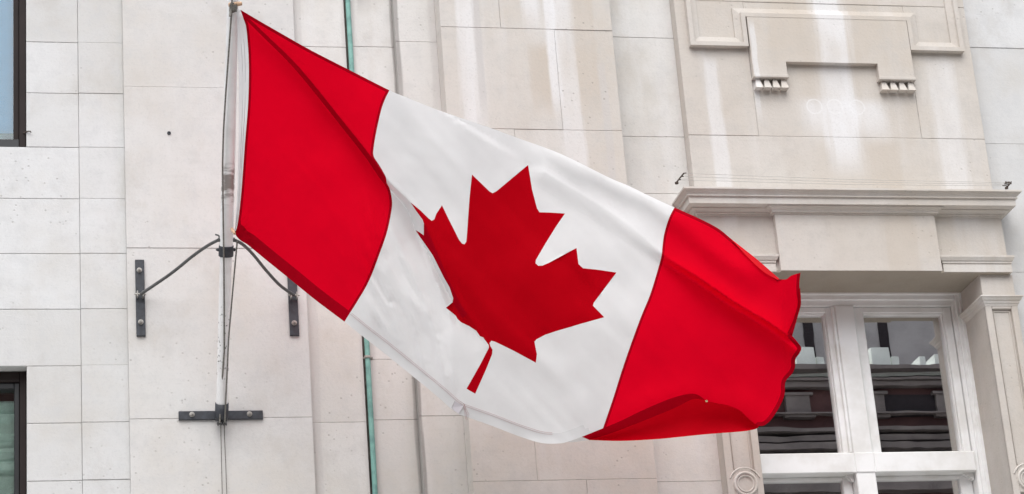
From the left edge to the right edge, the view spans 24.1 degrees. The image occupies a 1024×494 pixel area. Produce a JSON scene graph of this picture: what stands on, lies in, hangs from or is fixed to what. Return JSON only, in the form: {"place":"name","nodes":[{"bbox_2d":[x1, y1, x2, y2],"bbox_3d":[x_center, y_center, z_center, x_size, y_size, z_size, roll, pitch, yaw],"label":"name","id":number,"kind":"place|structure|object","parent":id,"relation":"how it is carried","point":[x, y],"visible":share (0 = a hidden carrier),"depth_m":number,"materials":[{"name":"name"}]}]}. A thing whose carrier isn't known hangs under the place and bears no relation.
{"place":"outdoors","nodes":[
{"label":"outdoors","id":0,"kind":"place"},
{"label":"pavement","id":1,"kind":"structure","parent":0,"visible":0},
{"bbox_2d":[0,0,1023,493],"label":"stone building","id":2,"kind":"structure","parent":1,"relation":"on","point":[906,376],"depth_m":17.97,"materials":[{"name":"white stone"}]},
{"bbox_2d":[0,372,25,493],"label":"window","id":3,"kind":"structure","parent":2,"relation":"in","point":[12,384],"depth_m":16.74,"materials":[{"name":"brown metal"}]},
{"bbox_2d":[0,0,30,146],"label":"window","id":4,"kind":"structure","parent":2,"relation":"in","point":[13,131],"depth_m":17.63,"materials":[{"name":"glass"}]},
{"bbox_2d":[135,0,299,425],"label":"flagpole","id":5,"kind":"object","parent":2,"relation":"attached to","point":[228,163],"visible":0.93,"depth_m":16.57,"materials":[{"name":"white metal"}]},
{"bbox_2d":[219,0,237,493],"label":"halyard","id":6,"kind":"object","parent":5,"relation":"hanging from","point":[224,261],"visible":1,"depth_m":16.45,"materials":[{"name":"grey fabric"}]},
{"bbox_2d":[228,2,800,443],"bbox_3d":[0.025,-0.168,16.403,3.914,3.076,0.941,0,-22,-12],"label":"flag","id":7,"kind":"object","parent":5,"relation":"hanging from","point":[502,280],"visible":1,"depth_m":16.15,"materials":[{"name":"red fabric"}]},
{"bbox_2d":[345,0,377,493],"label":"copper strip","id":8,"kind":"object","parent":2,"relation":"attached to","point":[367,357],"visible":0.45,"depth_m":17.18,"materials":[{"name":"metal"}]},
{"bbox_2d":[675,173,1011,188],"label":"spikes","id":9,"kind":"object","parent":2,"relation":"attached to","point":[1005,183],"visible":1,"depth_m":18.23,"materials":[{"name":"grey metal"}]},
{"bbox_2d":[757,293,990,493],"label":"window","id":10,"kind":"structure","parent":2,"relation":"in","point":[880,397],"depth_m":18.24,"materials":[{"name":"white paint"}]}
]}

